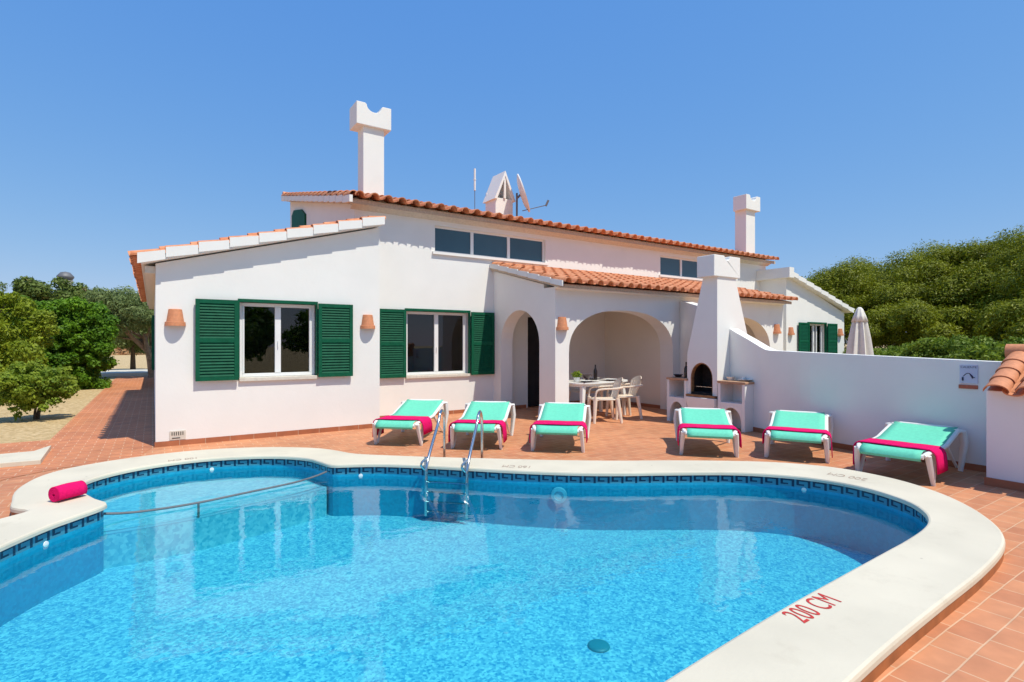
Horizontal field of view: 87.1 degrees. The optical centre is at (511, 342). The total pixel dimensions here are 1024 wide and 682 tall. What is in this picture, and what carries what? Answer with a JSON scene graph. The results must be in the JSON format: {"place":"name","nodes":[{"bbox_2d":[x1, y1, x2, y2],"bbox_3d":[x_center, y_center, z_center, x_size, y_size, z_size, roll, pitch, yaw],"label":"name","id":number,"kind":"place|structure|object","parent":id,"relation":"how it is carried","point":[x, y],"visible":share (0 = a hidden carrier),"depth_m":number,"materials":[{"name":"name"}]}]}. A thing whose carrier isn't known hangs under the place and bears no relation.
{"place":"outdoors","nodes":[
{"label":"outdoors","id":0,"kind":"place"},
{"bbox_2d":[0,376,154,480],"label":"path","id":1,"kind":"structure","parent":0,"point":[116,421],"depth_m":8.87,"materials":[{"name":"tile"}]},
{"bbox_2d":[0,445,50,467],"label":"kerb","id":2,"kind":"structure","parent":1,"relation":"on","point":[36,457],"depth_m":6.75,"materials":[{"name":"beige stone"}]},
{"bbox_2d":[0,344,885,443],"bbox_3d":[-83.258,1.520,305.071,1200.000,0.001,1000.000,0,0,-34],"label":"ground","id":3,"kind":"structure","parent":0,"point":[47,425],"depth_m":10.95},
{"bbox_2d":[0,281,7,292],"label":"tree","id":4,"kind":"object","parent":3,"relation":"on","point":[2,285],"visible":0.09,"depth_m":24.27,"materials":[{"name":"green plant"}]},
{"bbox_2d":[0,291,59,372],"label":"tree","id":5,"kind":"object","parent":3,"relation":"on","point":[37,329],"visible":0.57,"depth_m":14.31,"materials":[{"name":"green plant"}]},
{"bbox_2d":[0,358,80,420],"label":"shrub","id":6,"kind":"object","parent":3,"relation":"on","point":[30,385],"visible":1,"depth_m":10.36,"materials":[{"name":"green plant"}]},
{"bbox_2d":[11,276,93,347],"bbox_3d":[-22.230,-0.791,26.198,5.126,4.794,3.779,0,0,-14],"label":"tree","id":7,"kind":"object","parent":3,"relation":"on","point":[34,289],"visible":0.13,"depth_m":25.17,"materials":[{"name":"green plant"}]},
{"bbox_2d":[0,295,120,389],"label":"tree","id":8,"kind":"object","parent":3,"relation":"on","point":[84,327],"visible":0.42,"depth_m":17.43,"materials":[{"name":"green plant"}]},
{"bbox_2d":[56,272,73,284],"bbox_3d":[-25.424,-0.675,30.643,0.800,6.750,0.800,0,0,-34],"label":"street lamp","id":9,"kind":"object","parent":3,"relation":"on","point":[68,276],"visible":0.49,"depth_m":30.44,"materials":[{"name":"grey metal"}]},
{"bbox_2d":[82,285,153,376],"bbox_3d":[-16.145,-0.435,22.857,3.696,4.110,3.416,0,0,-2],"label":"olive tree","id":10,"kind":"object","parent":3,"relation":"on","point":[126,307],"visible":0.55,"depth_m":22.11,"materials":[{"name":"green plant"}]},
{"bbox_2d":[99,369,147,376],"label":"wall","id":11,"kind":"structure","parent":3,"relation":"on","point":[118,373],"depth_m":24.24,"materials":[{"name":"stone"}]},
{"bbox_2d":[111,348,144,354],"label":"stone wall","id":12,"kind":"structure","parent":3,"relation":"on","point":[119,351],"depth_m":66.41,"materials":[{"name":"beige stone"}]},
{"bbox_2d":[112,323,150,369],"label":"tree","id":13,"kind":"object","parent":3,"relation":"on","point":[132,347],"visible":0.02,"depth_m":28.92,"materials":[{"name":"green plant"}]},
{"bbox_2d":[128,101,854,446],"bbox_3d":[-1.197,-1.660,20.077,20.904,6.320,19.665,0,0,-34],"label":"villa","id":14,"kind":"object","parent":3,"relation":"on","point":[464,305],"visible":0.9,"depth_m":10.61,"materials":[{"name":"white paint"}]},
{"bbox_2d":[164,309,185,325],"bbox_3d":[-4.875,-0.367,7.797,0.266,0.245,0.133,0,0,-34],"label":"wall lamp","id":15,"kind":"object","parent":14,"relation":"attached to","point":[175,317],"visible":1,"depth_m":7.77,"materials":[{"name":"ceramic"}]},
{"bbox_2d":[195,299,352,381],"bbox_3d":[-3.761,-0.040,8.676,2.330,1.280,0.250,0,0,-34],"label":"window","id":16,"kind":"structure","parent":14,"relation":"in","point":[219,324],"depth_m":8.56,"materials":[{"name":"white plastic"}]},
{"bbox_2d":[360,315,374,328],"bbox_3d":[-2.496,-0.367,9.384,0.266,0.245,0.133,0,0,-34],"label":"wall lamp","id":17,"kind":"object","parent":14,"relation":"attached to","point":[367,322],"visible":1,"depth_m":9.35,"materials":[{"name":"ceramic"}]},
{"bbox_2d":[380,308,493,378],"bbox_3d":[-1.551,0.015,11.220,2.630,1.410,0.250,0,0,-34],"label":"window","id":18,"kind":"structure","parent":14,"relation":"in","point":[393,322],"depth_m":11.26,"materials":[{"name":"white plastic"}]},
{"bbox_2d":[473,168,475,208],"bbox_3d":[-1.112,-4.400,16.086,0.078,1.600,0.078,0,0,-11],"label":"antenna","id":19,"kind":"object","parent":14,"relation":"on","point":[474,179],"visible":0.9,"depth_m":16.07,"materials":[{"name":"grey metal"}]},
{"bbox_2d":[432,226,548,265],"bbox_3d":[-0.422,-2.130,11.961,2.990,0.600,0.170,0,0,-34],"label":"window","id":20,"kind":"structure","parent":14,"relation":"in","point":[448,241],"depth_m":11.93,"materials":[{"name":"blue glass"}]},
{"bbox_2d":[516,174,548,215],"bbox_3d":[0.433,-3.988,15.204,0.983,1.476,0.931,0,0,-34],"label":"satellite dish","id":21,"kind":"object","parent":14,"relation":"on","point":[522,192],"visible":0.99,"depth_m":14.91,"materials":[{"name":"grey metal"}]},
{"bbox_2d":[528,319,538,405],"bbox_3d":[0.688,0.460,12.755,0.880,2.040,0.040,0,0,-34],"label":"door","id":22,"kind":"structure","parent":14,"relation":"in","point":[533,336],"depth_m":12.61,"materials":[{"name":"black"}]},
{"bbox_2d":[556,317,568,329],"bbox_3d":[0.974,-0.362,10.111,0.266,0.245,0.133,0,0,-34],"label":"wall lamp","id":23,"kind":"object","parent":14,"relation":"attached to","point":[562,323],"visible":1,"depth_m":10.08,"materials":[{"name":"ceramic"}]},
{"bbox_2d":[659,256,702,280],"bbox_3d":[5.297,-2.130,15.775,3.000,0.600,0.170,0,0,-34],"label":"window","id":24,"kind":"structure","parent":14,"relation":"in","point":[670,267],"depth_m":15.48,"materials":[{"name":"blue glass"}]},
{"bbox_2d":[773,324,781,333],"bbox_3d":[6.989,-0.362,14.122,0.266,0.245,0.133,0,0,-34],"label":"wall lamp","id":25,"kind":"object","parent":14,"relation":"attached to","point":[777,330],"visible":1,"depth_m":14.09,"materials":[{"name":"ceramic"}]},
{"bbox_2d":[788,327,794,334],"bbox_3d":[8.810,-0.367,16.924,0.266,0.245,0.133,0,0,-34],"label":"wall lamp","id":26,"kind":"object","parent":14,"relation":"attached to","point":[791,331],"visible":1,"depth_m":16.89,"materials":[{"name":"ceramic"}]},
{"bbox_2d":[798,322,837,352],"bbox_3d":[10.104,-0.040,17.923,2.440,1.280,0.250,0,0,-34],"label":"window","id":27,"kind":"structure","parent":14,"relation":"in","point":[809,333],"depth_m":18.08,"materials":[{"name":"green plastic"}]},
{"bbox_2d":[838,329,843,335],"bbox_3d":[11.423,-0.367,18.666,0.266,0.245,0.133,0,0,-34],"label":"wall lamp","id":28,"kind":"object","parent":14,"relation":"attached to","point":[840,332],"visible":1,"depth_m":18.62,"materials":[{"name":"ceramic"}]},
{"bbox_2d":[802,273,868,349],"bbox_3d":[14.963,-1.091,28.185,6.977,5.384,7.300,0,0,-34],"label":"pine tree","id":29,"kind":"object","parent":3,"relation":"on","point":[846,335],"visible":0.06,"depth_m":25.85,"materials":[{"name":"green plant"}]},
{"bbox_2d":[846,307,873,354],"bbox_3d":[7.747,0.354,11.994,0.680,2.291,0.680,0,0,34],"label":"parasol","id":30,"kind":"object","parent":3,"relation":"on","point":[859,341],"visible":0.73,"depth_m":11.87,"materials":[{"name":"white fabric"}]},
{"bbox_2d":[801,255,926,348],"bbox_3d":[17.018,-1.347,27.391,7.166,5.925,7.244,0,0,-34],"label":"pine tree","id":31,"kind":"object","parent":3,"relation":"on","point":[850,279],"visible":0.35,"depth_m":25.93,"materials":[{"name":"green plant"}]},
{"bbox_2d":[836,255,919,349],"bbox_3d":[20.113,-1.737,30.321,8.625,6.699,8.315,0,0,-34],"label":"pine tree","id":32,"kind":"object","parent":3,"relation":"on","point":[876,267],"visible":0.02,"depth_m":30.06,"materials":[{"name":"green plant"}]},
{"bbox_2d":[873,347,908,356],"bbox_3d":[12.410,0.831,17.310,2.520,1.560,2.497,0,0,4],"label":"shrub","id":33,"kind":"object","parent":3,"relation":"on","point":[878,351],"visible":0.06,"depth_m":17.12,"materials":[{"name":"green plant"}]},
{"bbox_2d":[881,342,909,351],"bbox_3d":[14.260,0.751,19.211,2.664,1.712,2.319,0,0,-34],"label":"shrub","id":34,"kind":"object","parent":3,"relation":"on","point":[894,348],"visible":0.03,"depth_m":19.30,"materials":[{"name":"green plant"}]},
{"bbox_2d":[844,243,994,336],"bbox_3d":[19.126,-1.555,25.824,7.651,6.326,7.370,0,0,-34],"label":"pine tree","id":35,"kind":"object","parent":3,"relation":"on","point":[913,276],"visible":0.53,"depth_m":24.15,"materials":[{"name":"green plant"}]},
{"bbox_2d":[844,293,1007,347],"bbox_3d":[17.437,-0.241,22.640,5.487,3.728,5.760,0,0,-34],"label":"pine tree","id":36,"kind":"object","parent":3,"relation":"on","point":[902,318],"visible":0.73,"depth_m":21.63,"materials":[{"name":"green plant"}]},
{"bbox_2d":[880,238,1007,339],"bbox_3d":[23.031,-1.972,28.150,8.371,7.166,8.347,0,0,-34],"label":"pine tree","id":37,"kind":"object","parent":3,"relation":"on","point":[930,244],"depth_m":28.25,"materials":[{"name":"green plant"}]},
{"bbox_2d":[900,334,992,357],"bbox_3d":[12.668,0.676,15.768,2.766,1.861,2.334,0,0,-34],"label":"shrub","id":38,"kind":"object","parent":3,"relation":"on","point":[929,347],"visible":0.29,"depth_m":15.32,"materials":[{"name":"green plant"}]},
{"bbox_2d":[900,237,1022,341],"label":"pine tree","id":39,"kind":"object","parent":3,"relation":"on","point":[964,254],"visible":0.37,"depth_m":23.71,"materials":[{"name":"green plant"}]},
{"bbox_2d":[933,225,1023,314],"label":"pine tree","id":40,"kind":"object","parent":3,"relation":"on","point":[996,262],"visible":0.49,"depth_m":22.40,"materials":[{"name":"green plant"}]},
{"bbox_2d":[933,336,1023,360],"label":"shrub","id":41,"kind":"object","parent":3,"relation":"on","point":[972,352],"visible":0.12,"depth_m":13.88,"materials":[{"name":"green plant"}]},
{"bbox_2d":[977,233,1014,250],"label":"pine tree","id":42,"kind":"object","parent":3,"relation":"on","point":[999,239],"visible":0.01,"depth_m":27.03,"materials":[{"name":"green plant"}]},
{"bbox_2d":[971,289,1023,343],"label":"pine tree","id":43,"kind":"object","parent":3,"relation":"on","point":[1002,315],"visible":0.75,"depth_m":18.47,"materials":[{"name":"green plant"}]},
{"bbox_2d":[981,342,1015,360],"bbox_3d":[12.389,0.785,12.474,2.919,1.646,2.281,0,0,-34],"label":"shrub","id":44,"kind":"object","parent":3,"relation":"on","point":[997,353],"visible":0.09,"depth_m":12.77,"materials":[{"name":"green plant"}]},
{"bbox_2d":[977,247,1023,333],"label":"pine tree","id":45,"kind":"object","parent":3,"relation":"on","point":[1013,287],"visible":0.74,"depth_m":20.66,"materials":[{"name":"green plant"}]},
{"bbox_2d":[0,401,1023,681],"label":"terrace","id":46,"kind":"structure","parent":0,"point":[978,637],"depth_m":6.74,"materials":[{"name":"tile"}]},
{"bbox_2d":[372,399,448,445],"bbox_3d":[-1.581,1.232,8.444,0.850,0.547,1.454,0,0,9],"label":"sun lounger","id":47,"kind":"object","parent":46,"relation":"on","point":[430,408],"visible":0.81,"depth_m":8.57,"materials":[{"name":"teal fabric"}]},
{"bbox_2d":[372,415,432,436],"bbox_3d":[-1.637,1.258,8.077,0.795,0.283,0.416,0,0,9],"label":"towel","id":48,"kind":"object","parent":47,"relation":"on","point":[426,421],"visible":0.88,"depth_m":8.03,"materials":[{"name":"pink fabric"}]},
{"bbox_2d":[450,401,515,449],"bbox_3d":[-0.436,1.232,8.148,0.850,0.547,1.454,0,0,7],"label":"sun lounger","id":49,"kind":"object","parent":46,"relation":"on","point":[495,410],"visible":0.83,"depth_m":8.30,"materials":[{"name":"teal fabric"}]},
{"bbox_2d":[448,419,506,442],"bbox_3d":[-0.486,1.262,7.700,0.795,0.297,0.344,0,0,7],"label":"towel","id":50,"kind":"object","parent":49,"relation":"on","point":[502,423],"visible":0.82,"depth_m":7.65,"materials":[{"name":"pink fabric"}]},
{"bbox_2d":[0,447,1004,681],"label":"swimming pool","id":51,"kind":"structure","parent":46,"relation":"in","point":[349,567],"depth_m":4.44,"materials":[{"name":"blue liquid"}]},
{"bbox_2d":[48,480,87,501],"bbox_3d":[-3.944,1.315,4.782,0.146,0.137,0.230,0,0,16],"label":"rolled towel","id":52,"kind":"object","parent":51,"relation":"on","point":[66,491],"visible":1,"depth_m":4.73,"materials":[{"name":"pink fabric"}]},
{"bbox_2d":[104,471,326,517],"bbox_3d":[-2.801,1.570,5.395,0.140,0.191,2.082,0,0,43],"label":"rail","id":53,"kind":"object","parent":51,"relation":"on","point":[175,506],"visible":1,"depth_m":5.12,"materials":[{"name":"grey metal"}]},
{"bbox_2d":[420,409,482,518],"bbox_3d":[-0.688,1.384,6.401,0.578,1.112,0.893,0,0,10],"label":"pool ladder","id":54,"kind":"object","parent":51,"relation":"attached to","point":[425,469],"visible":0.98,"depth_m":6.04,"materials":[{"name":"silver metal"}]},
{"bbox_2d":[531,402,590,452],"bbox_3d":[0.724,1.232,7.954,0.850,0.547,1.454,0,0,10],"label":"sun lounger","id":55,"kind":"object","parent":46,"relation":"on","point":[560,411],"visible":0.83,"depth_m":8.10,"materials":[{"name":"teal fabric"}]},
{"bbox_2d":[529,420,587,442],"bbox_3d":[0.662,1.256,7.583,0.795,0.278,0.388,0,0,10],"label":"towel","id":56,"kind":"object","parent":55,"relation":"on","point":[554,422],"visible":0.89,"depth_m":7.51,"materials":[{"name":"pink fabric"}]},
{"bbox_2d":[569,372,598,405],"bbox_3d":[1.551,1.085,11.905,0.604,0.839,0.641,0,0,-38],"label":"garden chair","id":57,"kind":"object","parent":46,"relation":"on","point":[576,388],"visible":0.25,"depth_m":11.91,"materials":[{"name":"beige plastic"}]},
{"bbox_2d":[569,378,627,414],"bbox_3d":[1.637,1.135,11.008,1.600,0.730,0.900,0,0,-38],"label":"dining table","id":58,"kind":"object","parent":46,"relation":"on","point":[573,383],"visible":0.54,"depth_m":10.69,"materials":[{"name":"white plastic"}]},
{"bbox_2d":[571,370,582,380],"bbox_3d":[1.298,0.663,10.766,0.231,0.213,0.222,0,0,3],"label":"herb pot","id":59,"kind":"object","parent":58,"relation":"on","point":[575,376],"visible":0.99,"depth_m":10.72,"materials":[{"name":"white ceramic"}]},
{"bbox_2d":[582,374,590,379],"bbox_3d":[1.511,0.710,10.910,0.220,0.120,0.220,0,0,-34],"label":"fruit bowl","id":60,"kind":"object","parent":58,"relation":"on","point":[586,376],"visible":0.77,"depth_m":10.85,"materials":[{"name":"ceramic"}]},
{"bbox_2d":[594,365,596,379],"bbox_3d":[1.720,0.610,11.098,0.076,0.320,0.076,0,0,-34],"label":"wine bottle","id":61,"kind":"object","parent":58,"relation":"on","point":[595,373],"visible":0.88,"depth_m":11.07,"materials":[{"name":"black glass"}]},
{"bbox_2d":[587,377,622,423],"bbox_3d":[1.795,1.085,10.285,0.641,0.839,0.604,0,0,-6],"label":"garden chair","id":62,"kind":"object","parent":46,"relation":"on","point":[616,386],"visible":0.98,"depth_m":10.16,"materials":[{"name":"beige plastic"}]},
{"bbox_2d":[605,376,642,419],"bbox_3d":[2.271,1.085,10.800,0.641,0.839,0.604,0,0,-12],"label":"garden chair","id":63,"kind":"object","parent":46,"relation":"on","point":[634,384],"visible":0.87,"depth_m":10.79,"materials":[{"name":"beige plastic"}]},
{"bbox_2d":[673,407,738,457],"bbox_3d":[2.743,1.253,7.625,0.850,0.507,1.352,0,0,15],"label":"sun lounger","id":64,"kind":"object","parent":46,"relation":"on","point":[716,416],"visible":0.79,"depth_m":7.70,"materials":[{"name":"teal fabric"}]},
{"bbox_2d":[677,423,741,447],"bbox_3d":[2.647,1.247,7.260,0.795,0.265,0.381,0,0,15],"label":"towel","id":65,"kind":"object","parent":64,"relation":"on","point":[690,425],"visible":0.97,"depth_m":7.20,"materials":[{"name":"pink fabric"}]},
{"bbox_2d":[666,254,753,431],"bbox_3d":[3.824,-0.020,9.919,1.150,3.040,1.660,0,0,-34],"label":"barbecue","id":66,"kind":"object","parent":46,"relation":"on","point":[706,383],"visible":0.73,"depth_m":9.60,"materials":[{"name":"white paint"}]},
{"bbox_2d":[684,362,686,377],"bbox_3d":[3.282,0.509,10.146,0.076,0.300,0.076,0,0,-34],"label":"bottle","id":67,"kind":"object","parent":66,"relation":"on","point":[685,371],"visible":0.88,"depth_m":10.12,"materials":[{"name":"black glass"}]},
{"bbox_2d":[726,376,734,379],"bbox_3d":[3.831,0.624,9.431,0.160,0.060,0.160,0,0,-34],"label":"bowl","id":68,"kind":"object","parent":66,"relation":"on","point":[730,377],"visible":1,"depth_m":9.39,"materials":[{"name":"white ceramic"}]},
{"bbox_2d":[764,410,833,462],"bbox_3d":[3.885,1.253,7.314,0.850,0.507,1.352,0,0,30],"label":"sun lounger","id":69,"kind":"object","parent":46,"relation":"on","point":[802,419],"visible":0.81,"depth_m":7.36,"materials":[{"name":"teal fabric"}]},
{"bbox_2d":[762,426,832,457],"bbox_3d":[3.697,1.273,6.983,0.795,0.316,0.346,0,0,30],"label":"towel","id":70,"kind":"object","parent":69,"relation":"on","point":[797,430],"visible":0.94,"depth_m":6.96,"materials":[{"name":"pink fabric"}]},
{"bbox_2d":[680,301,1001,471],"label":"garden wall","id":71,"kind":"structure","parent":46,"relation":"on","point":[857,397],"depth_m":7.42,"materials":[{"name":"white paint"}]},
{"bbox_2d":[959,365,977,388],"bbox_3d":[5.401,0.405,6.373,0.037,0.280,0.180,0,0,-34],"label":"sign","id":72,"kind":"object","parent":71,"relation":"attached to","point":[968,373],"visible":1,"depth_m":6.36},
{"bbox_2d":[854,421,968,485],"bbox_3d":[4.587,1.253,6.226,1.352,0.507,0.850,0,0,-39],"label":"sun lounger","id":73,"kind":"object","parent":46,"relation":"on","point":[942,436],"visible":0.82,"depth_m":6.21,"materials":[{"name":"teal fabric"}]},
{"bbox_2d":[853,438,947,474],"bbox_3d":[4.308,1.264,5.997,0.382,0.297,0.795,0,0,-39],"label":"towel","id":74,"kind":"object","parent":73,"relation":"on","point":[940,453],"visible":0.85,"depth_m":5.82,"materials":[{"name":"pink fabric"}]},
{"bbox_2d":[983,344,1023,491],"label":"pillar","id":75,"kind":"structure","parent":46,"relation":"on","point":[1005,430],"depth_m":5.57,"materials":[{"name":"white paint"}]},
{"bbox_2d":[0,0,1023,342],"label":"sky","id":76,"kind":"structure","parent":0,"point":[874,129],"materials":[{"name":"blue"}]}
]}

